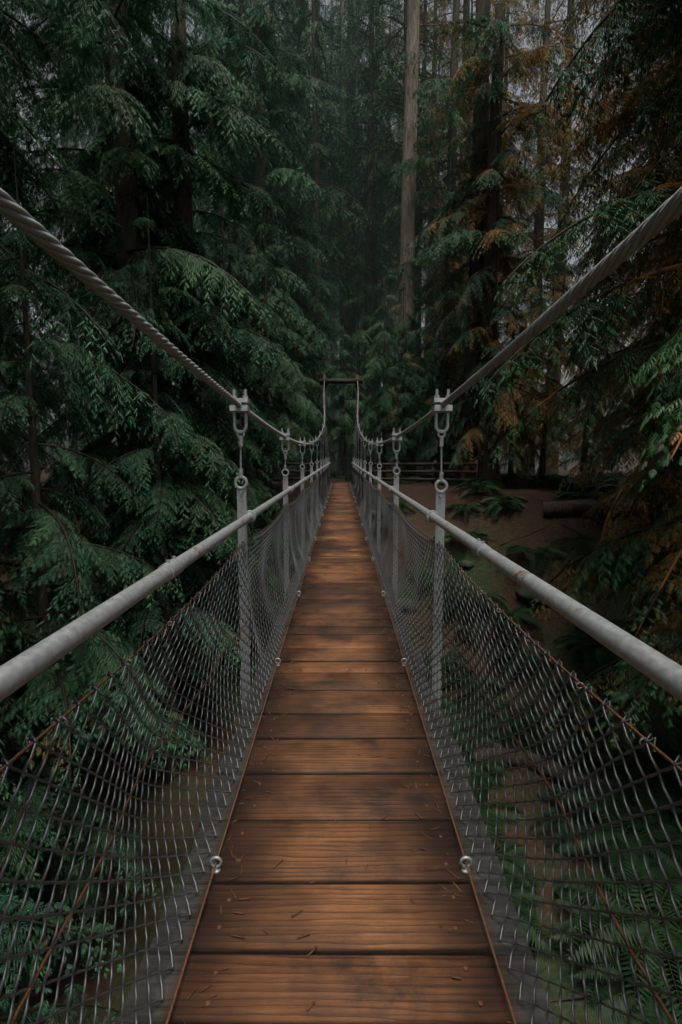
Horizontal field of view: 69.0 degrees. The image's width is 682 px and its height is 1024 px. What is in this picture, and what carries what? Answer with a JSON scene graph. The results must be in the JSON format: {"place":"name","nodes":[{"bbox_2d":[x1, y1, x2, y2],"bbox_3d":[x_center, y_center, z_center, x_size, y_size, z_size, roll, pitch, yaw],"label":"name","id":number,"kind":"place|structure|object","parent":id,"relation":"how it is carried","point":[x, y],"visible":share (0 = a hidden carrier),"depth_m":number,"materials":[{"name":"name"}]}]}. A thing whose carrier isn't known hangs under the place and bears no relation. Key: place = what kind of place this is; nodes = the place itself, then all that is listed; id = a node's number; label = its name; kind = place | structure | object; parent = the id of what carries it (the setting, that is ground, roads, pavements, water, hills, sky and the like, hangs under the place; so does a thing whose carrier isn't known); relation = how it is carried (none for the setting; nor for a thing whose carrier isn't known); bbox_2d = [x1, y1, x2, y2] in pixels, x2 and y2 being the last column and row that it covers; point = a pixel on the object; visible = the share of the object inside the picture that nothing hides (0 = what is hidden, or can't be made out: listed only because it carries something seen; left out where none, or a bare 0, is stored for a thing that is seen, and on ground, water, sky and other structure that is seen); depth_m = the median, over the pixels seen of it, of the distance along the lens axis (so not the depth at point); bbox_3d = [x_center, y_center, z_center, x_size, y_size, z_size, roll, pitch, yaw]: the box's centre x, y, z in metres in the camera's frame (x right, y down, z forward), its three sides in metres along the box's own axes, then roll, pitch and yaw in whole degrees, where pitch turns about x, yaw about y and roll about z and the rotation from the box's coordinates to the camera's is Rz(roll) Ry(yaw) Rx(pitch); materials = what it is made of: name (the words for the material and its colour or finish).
{"place":"outdoors","nodes":[
{"label":"outdoors","id":0,"kind":"place"},
{"bbox_2d":[118,483,556,1023],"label":"bridge deck planks","id":1,"kind":"object","parent":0,"point":[386,951],"visible":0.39,"depth_m":1.76,"materials":[{"name":"wood"}]},
{"bbox_2d":[210,483,471,873],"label":"bridge eye bolts","id":2,"kind":"object","parent":1,"relation":"attached to","point":[219,859],"visible":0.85,"depth_m":1.71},
{"bbox_2d":[206,484,482,1006],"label":"screws","id":3,"kind":"object","parent":1,"relation":"on","point":[465,968],"visible":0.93,"depth_m":1.86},
{"bbox_2d":[183,493,513,1023],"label":"fallen needles","id":4,"kind":"object","parent":1,"relation":"on","point":[313,1002],"visible":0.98,"depth_m":1.93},
{"bbox_2d":[2,0,673,454],"label":"sky","id":5,"kind":"structure","parent":0,"point":[573,259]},
{"bbox_2d":[0,467,681,1023],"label":"mesh netting","id":6,"kind":"object","parent":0,"point":[296,507],"visible":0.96,"depth_m":1.51,"materials":[{"name":"metal"}]},
{"bbox_2d":[0,441,681,1023],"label":"forest ground","id":7,"kind":"structure","parent":0,"point":[502,527],"depth_m":15.64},
{"bbox_2d":[0,0,65,482],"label":"tree","id":8,"kind":"object","parent":7,"relation":"on","point":[2,391],"visible":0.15,"depth_m":23.89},
{"bbox_2d":[0,76,65,753],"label":"tree","id":9,"kind":"object","parent":7,"relation":"on","point":[19,562],"visible":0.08,"depth_m":15.95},
{"bbox_2d":[0,79,72,989],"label":"tree","id":10,"kind":"object","parent":7,"relation":"on","point":[17,125],"visible":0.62,"depth_m":8.02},
{"bbox_2d":[20,0,96,449],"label":"tall tree","id":11,"kind":"object","parent":7,"relation":"on","point":[53,150],"depth_m":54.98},
{"bbox_2d":[0,776,122,1023],"bbox_3d":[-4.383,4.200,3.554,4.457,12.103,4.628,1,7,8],"label":"fern","id":12,"kind":"object","parent":7,"relation":"on","point":[56,954],"visible":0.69,"depth_m":4.39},
{"bbox_2d":[0,0,176,936],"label":"tree","id":13,"kind":"object","parent":7,"relation":"on","point":[8,50],"depth_m":11.08,"materials":[{"name":"plant"}]},
{"bbox_2d":[0,151,213,1006],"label":"young tree","id":14,"kind":"object","parent":7,"relation":"on","point":[68,548],"depth_m":8.46,"materials":[{"name":"plant"}]},
{"bbox_2d":[4,0,225,538],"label":"tree","id":15,"kind":"object","parent":7,"relation":"on","point":[70,125],"depth_m":20.28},
{"bbox_2d":[28,36,205,454],"bbox_3d":[-14.091,-24.746,30.902,9.798,47.015,9.895,3,7,27],"label":"tree","id":16,"kind":"object","parent":7,"relation":"on","point":[82,138],"visible":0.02,"depth_m":30.46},
{"bbox_2d":[0,0,282,776],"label":"tree","id":17,"kind":"object","parent":7,"relation":"on","point":[107,152],"depth_m":15.05,"materials":[{"name":"plant"}]},
{"bbox_2d":[51,195,269,784],"bbox_3d":[-5.132,0.268,14.265,5.847,17.605,5.019,-3,7,-24],"label":"young tree","id":18,"kind":"object","parent":7,"relation":"on","point":[141,630],"depth_m":13.57,"materials":[{"name":"plant"}]},
{"bbox_2d":[36,0,311,675],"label":"tree","id":19,"kind":"object","parent":7,"relation":"on","point":[219,70],"depth_m":17.31,"materials":[{"name":"plant"}]},
{"bbox_2d":[178,24,287,445],"bbox_3d":[-10.002,-25.519,39.412,9.895,47.015,9.798,3,7,22],"label":"tree","id":20,"kind":"object","parent":7,"relation":"on","point":[208,249],"depth_m":38.93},
{"bbox_2d":[196,170,275,484],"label":"young tree","id":21,"kind":"object","parent":7,"relation":"on","point":[252,278],"depth_m":25.19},
{"bbox_2d":[173,220,300,573],"bbox_3d":[-4.668,-4.500,20.962,5.315,16.005,4.562,6,9,40],"label":"young tree","id":22,"kind":"object","parent":7,"relation":"on","point":[266,491],"depth_m":20.83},
{"bbox_2d":[188,0,285,460],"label":"tall tree","id":23,"kind":"object","parent":7,"relation":"on","point":[201,42],"depth_m":37.36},
{"bbox_2d":[192,395,298,664],"bbox_3d":[-3.396,1.342,18.212,4.207,11.003,4.052,-3,7,-28],"label":"young tree","id":24,"kind":"object","parent":7,"relation":"on","point":[250,492],"depth_m":18.12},
{"bbox_2d":[190,0,309,466],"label":"tall tree","id":25,"kind":"object","parent":7,"relation":"on","point":[293,68],"depth_m":32.74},
{"bbox_2d":[159,0,343,478],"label":"tree","id":26,"kind":"object","parent":7,"relation":"on","point":[263,15],"depth_m":28.81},
{"bbox_2d":[214,0,325,475],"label":"tall tree","id":27,"kind":"object","parent":7,"relation":"on","point":[290,111],"depth_m":35.86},
{"bbox_2d":[219,189,327,517],"bbox_3d":[-3.294,-6.943,23.000,4.563,16.005,5.316,-4,8,-34],"label":"young tree","id":28,"kind":"object","parent":7,"relation":"on","point":[308,403],"depth_m":22.70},
{"bbox_2d":[243,267,322,481],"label":"young tree","id":29,"kind":"object","parent":7,"relation":"on","point":[294,426],"depth_m":27.49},
{"bbox_2d":[251,461,318,480],"bbox_3d":[-2.913,-1.967,25.978,3.554,1.438,0.286,-1,7,-10],"label":"wood fence","id":30,"kind":"object","parent":7,"relation":"on","point":[292,471],"visible":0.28,"depth_m":25.91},
{"bbox_2d":[249,1,355,469],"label":"tall tree","id":31,"kind":"object","parent":7,"relation":"on","point":[310,121],"depth_m":42.94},
{"bbox_2d":[250,0,356,469],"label":"tall tree","id":32,"kind":"object","parent":7,"relation":"on","point":[310,139],"depth_m":37.61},
{"bbox_2d":[271,210,350,476],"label":"young tree","id":33,"kind":"object","parent":7,"relation":"on","point":[309,299],"depth_m":32.74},
{"bbox_2d":[281,0,347,376],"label":"tall tree","id":34,"kind":"object","parent":7,"relation":"on","point":[324,134],"depth_m":48.80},
{"bbox_2d":[264,0,375,472],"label":"tall tree","id":35,"kind":"object","parent":7,"relation":"on","point":[321,147],"depth_m":34.30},
{"bbox_2d":[286,239,355,473],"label":"young tree","id":36,"kind":"object","parent":7,"relation":"on","point":[328,419],"depth_m":34.17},
{"bbox_2d":[329,0,336,469],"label":"pale trunk","id":37,"kind":"object","parent":7,"relation":"on","point":[332,449],"visible":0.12,"depth_m":59.80,"materials":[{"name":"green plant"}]},
{"bbox_2d":[0,389,681,744],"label":"bridge railing","id":38,"kind":"object","parent":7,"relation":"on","point":[35,660],"visible":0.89,"depth_m":1.59,"materials":[{"name":"metal"}]},
{"bbox_2d":[319,375,362,464],"bbox_3d":[0.000,-4.136,26.316,2.300,6.300,1.330,0,6,0],"label":"tower frame","id":39,"kind":"object","parent":7,"relation":"on","point":[340,381],"visible":0.54,"depth_m":26.54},
{"bbox_2d":[0,186,681,444],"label":"suspension cables","id":40,"kind":"object","parent":39,"relation":"attached to","point":[655,223],"visible":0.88,"depth_m":1.19,"materials":[{"name":"metal"}]},
{"bbox_2d":[339,0,346,472],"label":"pale trunk","id":41,"kind":"object","parent":7,"relation":"on","point":[344,315],"visible":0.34,"depth_m":40.66,"materials":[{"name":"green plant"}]},
{"bbox_2d":[322,0,363,458],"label":"tall tree","id":42,"kind":"object","parent":7,"relation":"on","point":[328,359],"depth_m":61.84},
{"bbox_2d":[320,330,373,477],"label":"young tree","id":43,"kind":"object","parent":7,"relation":"on","point":[339,420],"depth_m":32.92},
{"bbox_2d":[301,1,396,469],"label":"tall tree","id":44,"kind":"object","parent":7,"relation":"on","point":[335,299],"depth_m":45.75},
{"bbox_2d":[310,0,402,470],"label":"tall tree","id":45,"kind":"object","parent":7,"relation":"on","point":[337,87],"depth_m":42.56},
{"bbox_2d":[321,227,394,475],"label":"young tree","id":46,"kind":"object","parent":7,"relation":"on","point":[362,331],"depth_m":36.57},
{"bbox_2d":[321,0,397,365],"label":"tall tree","id":47,"kind":"object","parent":7,"relation":"on","point":[331,312],"depth_m":48.83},
{"bbox_2d":[332,239,397,469],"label":"young tree","id":48,"kind":"object","parent":7,"relation":"on","point":[382,315],"depth_m":40.49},
{"bbox_2d":[309,0,428,467],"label":"tall tree","id":49,"kind":"object","parent":7,"relation":"on","point":[359,176],"depth_m":40.40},
{"bbox_2d":[319,0,425,475],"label":"tall tree","id":50,"kind":"object","parent":7,"relation":"on","point":[356,122],"depth_m":36.55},
{"bbox_2d":[336,3,421,460],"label":"tall tree","id":51,"kind":"object","parent":7,"relation":"on","point":[384,289],"depth_m":51.85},
{"bbox_2d":[340,270,432,480],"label":"young tree","id":52,"kind":"object","parent":7,"relation":"on","point":[372,413],"depth_m":28.52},
{"bbox_2d":[366,1,426,468],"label":"tall tree","id":53,"kind":"object","parent":7,"relation":"on","point":[390,301],"depth_m":59.28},
{"bbox_2d":[373,324,429,477],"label":"young tree","id":54,"kind":"object","parent":7,"relation":"on","point":[401,399],"depth_m":27.84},
{"bbox_2d":[364,276,438,475],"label":"young tree","id":55,"kind":"object","parent":7,"relation":"on","point":[421,362],"depth_m":30.84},
{"bbox_2d":[393,0,419,477],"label":"tree trunk","id":56,"kind":"object","parent":7,"relation":"on","point":[407,233],"visible":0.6,"depth_m":30.54,"materials":[{"name":"brown plant"}]},
{"bbox_2d":[341,0,473,337],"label":"tall tree","id":57,"kind":"object","parent":7,"relation":"on","point":[397,71],"depth_m":32.91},
{"bbox_2d":[357,0,471,473],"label":"tall tree","id":58,"kind":"object","parent":7,"relation":"on","point":[376,211],"depth_m":38.49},
{"bbox_2d":[363,460,477,486],"bbox_3d":[3.803,-1.905,24.788,6.158,1.427,0.320,4,8,32],"label":"wood fence","id":59,"kind":"object","parent":7,"relation":"on","point":[434,471],"visible":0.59,"depth_m":24.41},
{"bbox_2d":[383,0,462,469],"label":"tall tree","id":60,"kind":"object","parent":7,"relation":"on","point":[429,12],"depth_m":43.71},
{"bbox_2d":[404,297,466,482],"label":"young tree","id":61,"kind":"object","parent":7,"relation":"on","point":[448,380],"depth_m":26.56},
{"bbox_2d":[422,650,470,686],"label":"fern","id":62,"kind":"object","parent":7,"relation":"on","point":[450,660],"visible":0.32,"depth_m":15.90,"materials":[{"name":"green plant"}]},
{"bbox_2d":[399,157,497,477],"bbox_3d":[6.027,-10.185,28.656,6.378,19.206,5.475,-5,8,-36],"label":"young tree","id":63,"kind":"object","parent":7,"relation":"on","point":[455,329],"depth_m":28.39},
{"bbox_2d":[376,0,522,475],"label":"tree","id":64,"kind":"object","parent":7,"relation":"on","point":[437,138],"depth_m":30.57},
{"bbox_2d":[421,0,514,445],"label":"tree","id":65,"kind":"object","parent":7,"relation":"on","point":[430,207],"depth_m":41.61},
{"bbox_2d":[441,693,498,740],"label":"fern","id":66,"kind":"object","parent":7,"relation":"on","point":[463,716],"visible":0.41,"depth_m":14.34,"materials":[{"name":"green plant"}]},
{"bbox_2d":[454,0,489,483],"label":"dark trunk","id":67,"kind":"object","parent":7,"relation":"on","point":[482,114],"visible":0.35,"depth_m":23.99,"materials":[{"name":"brown plant"}]},
{"bbox_2d":[416,0,532,474],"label":"tall tree","id":68,"kind":"object","parent":7,"relation":"on","point":[493,3],"depth_m":35.05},
{"bbox_2d":[442,669,507,706],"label":"fern","id":69,"kind":"object","parent":7,"relation":"on","point":[476,687],"visible":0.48,"depth_m":15.34,"materials":[{"name":"green plant"}]},
{"bbox_2d":[451,482,504,498],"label":"fern","id":70,"kind":"object","parent":7,"relation":"on","point":[486,487],"visible":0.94,"depth_m":21.85,"materials":[{"name":"green plant"}]},
{"bbox_2d":[443,713,515,759],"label":"fern","id":71,"kind":"object","parent":7,"relation":"on","point":[480,731],"visible":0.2,"depth_m":13.43,"materials":[{"name":"green plant"}]},
{"bbox_2d":[459,744,505,803],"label":"fern","id":72,"kind":"object","parent":7,"relation":"on","point":[483,779],"visible":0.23,"depth_m":11.76,"materials":[{"name":"green plant"}]},
{"bbox_2d":[458,733,512,789],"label":"fern","id":73,"kind":"object","parent":7,"relation":"on","point":[485,766],"visible":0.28,"depth_m":12.23,"materials":[{"name":"green plant"}]},
{"bbox_2d":[401,0,581,487],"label":"tree","id":74,"kind":"object","parent":7,"relation":"on","point":[499,232],"depth_m":22.59,"materials":[{"name":"plant"}]},
{"bbox_2d":[469,768,524,854],"bbox_3d":[2.862,6.826,11.305,2.879,0.998,2.709,-5,8,-37],"label":"fern","id":75,"kind":"object","parent":7,"relation":"on","point":[492,814],"visible":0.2,"depth_m":10.71,"materials":[{"name":"green plant"}]},
{"bbox_2d":[464,604,543,640],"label":"fern","id":76,"kind":"object","parent":7,"relation":"on","point":[517,614],"visible":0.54,"depth_m":16.62,"materials":[{"name":"green plant"}]},
{"bbox_2d":[457,2,552,333],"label":"tall tree","id":77,"kind":"object","parent":7,"relation":"on","point":[522,13],"depth_m":40.97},
{"bbox_2d":[481,495,529,513],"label":"fern","id":78,"kind":"object","parent":7,"relation":"on","point":[512,499],"visible":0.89,"depth_m":20.42,"materials":[{"name":"green plant"}]},
{"bbox_2d":[462,266,559,488],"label":"young tree","id":79,"kind":"object","parent":7,"relation":"on","point":[532,449],"depth_m":23.83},
{"bbox_2d":[471,700,558,752],"bbox_3d":[4.887,6.155,14.183,2.697,1.082,2.855,1,7,12],"label":"fern","id":80,"kind":"object","parent":7,"relation":"on","point":[518,724],"visible":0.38,"depth_m":13.95,"materials":[{"name":"green plant"}]},
{"bbox_2d":[363,509,666,842],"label":"mossy rocks","id":81,"kind":"object","parent":7,"relation":"on","point":[524,594],"visible":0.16,"depth_m":16.95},
{"bbox_2d":[495,841,538,894],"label":"fern","id":82,"kind":"object","parent":7,"relation":"on","point":[518,867],"visible":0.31,"depth_m":9.59,"materials":[{"name":"green plant"}]},
{"bbox_2d":[488,641,558,681],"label":"fern","id":83,"kind":"object","parent":7,"relation":"on","point":[536,659],"visible":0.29,"depth_m":15.52,"materials":[{"name":"green plant"}]},
{"bbox_2d":[372,478,679,1002],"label":"fallen branches","id":84,"kind":"object","parent":7,"relation":"on","point":[569,997],"visible":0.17,"depth_m":16.93,"materials":[{"name":"wood"}]},
{"bbox_2d":[506,880,553,950],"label":"fern","id":85,"kind":"object","parent":7,"relation":"on","point":[528,895],"visible":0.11,"depth_m":8.94,"materials":[{"name":"green plant"}]},
{"bbox_2d":[503,861,559,962],"bbox_3d":[2.855,7.370,9.186,2.583,0.895,2.430,-1,7,-8],"label":"fern","id":86,"kind":"object","parent":7,"relation":"on","point":[544,932],"visible":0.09,"depth_m":8.49,"materials":[{"name":"green plant"}]},
{"bbox_2d":[499,545,569,574],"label":"fern","id":87,"kind":"object","parent":7,"relation":"on","point":[530,553],"visible":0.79,"depth_m":17.82,"materials":[{"name":"green plant"}]},
{"bbox_2d":[502,235,590,480],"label":"young tree","id":88,"kind":"object","parent":7,"relation":"on","point":[557,385],"depth_m":26.31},
{"bbox_2d":[497,0,607,472],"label":"tree","id":89,"kind":"object","parent":7,"relation":"on","point":[545,172],"depth_m":32.55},
{"bbox_2d":[511,717,617,771],"bbox_3d":[5.813,6.396,13.377,2.763,1.018,2.764,-3,7,-28],"label":"fern","id":90,"kind":"object","parent":7,"relation":"on","point":[592,749],"visible":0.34,"depth_m":12.96,"materials":[{"name":"green plant"}]},
{"bbox_2d":[504,0,626,475],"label":"tall tree","id":91,"kind":"object","parent":7,"relation":"on","point":[576,48],"depth_m":35.10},
{"bbox_2d":[529,787,607,847],"bbox_3d":[4.842,6.681,10.676,2.044,0.775,1.930,-4,8,-31],"label":"fern","id":92,"kind":"object","parent":7,"relation":"on","point":[546,813],"visible":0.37,"depth_m":10.44,"materials":[{"name":"green plant"}]},
{"bbox_2d":[474,0,681,753],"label":"tree","id":93,"kind":"object","parent":7,"relation":"on","point":[660,353],"visible":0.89,"depth_m":10.09,"materials":[{"name":"plant"}]},
{"bbox_2d":[474,499,681,813],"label":"fallen logs","id":94,"kind":"object","parent":7,"relation":"on","point":[566,508],"visible":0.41,"depth_m":12.37,"materials":[{"name":"wood"}]},
{"bbox_2d":[538,676,622,707],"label":"fern","id":95,"kind":"object","parent":7,"relation":"on","point":[560,684],"visible":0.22,"depth_m":14.61,"materials":[{"name":"green plant"}]},
{"bbox_2d":[546,694,619,733],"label":"fern","id":96,"kind":"object","parent":7,"relation":"on","point":[599,713],"visible":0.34,"depth_m":13.78,"materials":[{"name":"green plant"}]},
{"bbox_2d":[536,176,632,491],"bbox_3d":[11.134,-7.134,21.750,4.784,14.404,4.106,-5,8,-39],"label":"young tree","id":97,"kind":"object","parent":7,"relation":"on","point":[573,366],"depth_m":21.87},
{"bbox_2d":[554,634,620,680],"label":"fern","id":98,"kind":"object","parent":7,"relation":"on","point":[597,652],"visible":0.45,"depth_m":14.80,"materials":[{"name":"green plant"}]},
{"bbox_2d":[552,534,631,565],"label":"fern","id":99,"kind":"object","parent":7,"relation":"on","point":[582,543],"visible":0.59,"depth_m":17.27,"materials":[{"name":"green plant"}]},
{"bbox_2d":[554,734,641,780],"bbox_3d":[6.545,6.640,12.811,2.602,1.044,2.755,-1,7,-4],"label":"fern","id":100,"kind":"object","parent":7,"relation":"on","point":[591,769],"visible":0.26,"depth_m":12.45,"materials":[{"name":"green plant"}]},
{"bbox_2d":[559,618,640,658],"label":"fern","id":101,"kind":"object","parent":7,"relation":"on","point":[616,623],"visible":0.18,"depth_m":15.31,"materials":[{"name":"green plant"}]},
{"bbox_2d":[549,896,662,1004],"bbox_3d":[4.358,7.009,8.066,1.823,0.672,1.824,1,7,12],"label":"fern","id":102,"kind":"object","parent":7,"relation":"on","point":[568,936],"visible":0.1,"depth_m":7.97,"materials":[{"name":"green plant"}]},
{"bbox_2d":[533,0,681,586],"bbox_3d":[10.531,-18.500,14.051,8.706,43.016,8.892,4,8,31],"label":"tree","id":103,"kind":"object","parent":7,"relation":"on","point":[611,425],"depth_m":15.94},
{"bbox_2d":[554,853,681,1023],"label":"fern","id":104,"kind":"object","parent":7,"relation":"on","point":[658,930],"visible":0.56,"depth_m":7.79,"materials":[{"name":"green plant"}]},
{"bbox_2d":[555,791,681,897],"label":"fern","id":105,"kind":"object","parent":7,"relation":"on","point":[669,829],"visible":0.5,"depth_m":9.43,"materials":[{"name":"green plant"}]},
{"bbox_2d":[558,883,681,999],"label":"fern","id":106,"kind":"object","parent":7,"relation":"on","point":[582,888],"visible":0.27,"depth_m":7.80,"materials":[{"name":"green plant"}]},
{"bbox_2d":[573,940,681,1023],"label":"fern","id":107,"kind":"object","parent":7,"relation":"on","point":[649,1005],"visible":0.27,"depth_m":7.22,"materials":[{"name":"green plant"}]},
{"bbox_2d":[575,779,681,839],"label":"fern","id":108,"kind":"object","parent":7,"relation":"on","point":[660,800],"visible":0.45,"depth_m":10.66,"materials":[{"name":"green plant"}]},
{"bbox_2d":[580,891,676,982],"bbox_3d":[4.746,6.832,8.007,1.551,0.622,1.642,4,7,30],"label":"fern","id":109,"kind":"object","parent":7,"relation":"on","point":[598,931],"visible":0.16,"depth_m":7.79,"materials":[{"name":"green plant"}]},
{"bbox_2d":[587,797,681,878],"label":"fern","id":110,"kind":"object","parent":7,"relation":"on","point":[645,802],"visible":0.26,"depth_m":9.86,"materials":[{"name":"green plant"}]},
{"bbox_2d":[609,852,681,931],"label":"fern","id":111,"kind":"object","parent":7,"relation":"on","point":[648,897],"visible":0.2,"depth_m":8.48,"materials":[{"name":"green plant"}]},
{"bbox_2d":[621,733,681,779],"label":"fern","id":112,"kind":"object","parent":7,"relation":"on","point":[666,744],"visible":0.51,"depth_m":12.54,"materials":[{"name":"green plant"}]},
{"bbox_2d":[622,829,681,890],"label":"fern","id":113,"kind":"object","parent":7,"relation":"on","point":[664,865],"visible":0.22,"depth_m":9.00,"materials":[{"name":"green plant"}]},
{"bbox_2d":[0,475,681,1023],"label":"rusty bridge wires","id":114,"kind":"object","parent":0,"point":[640,735],"visible":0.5,"depth_m":1.40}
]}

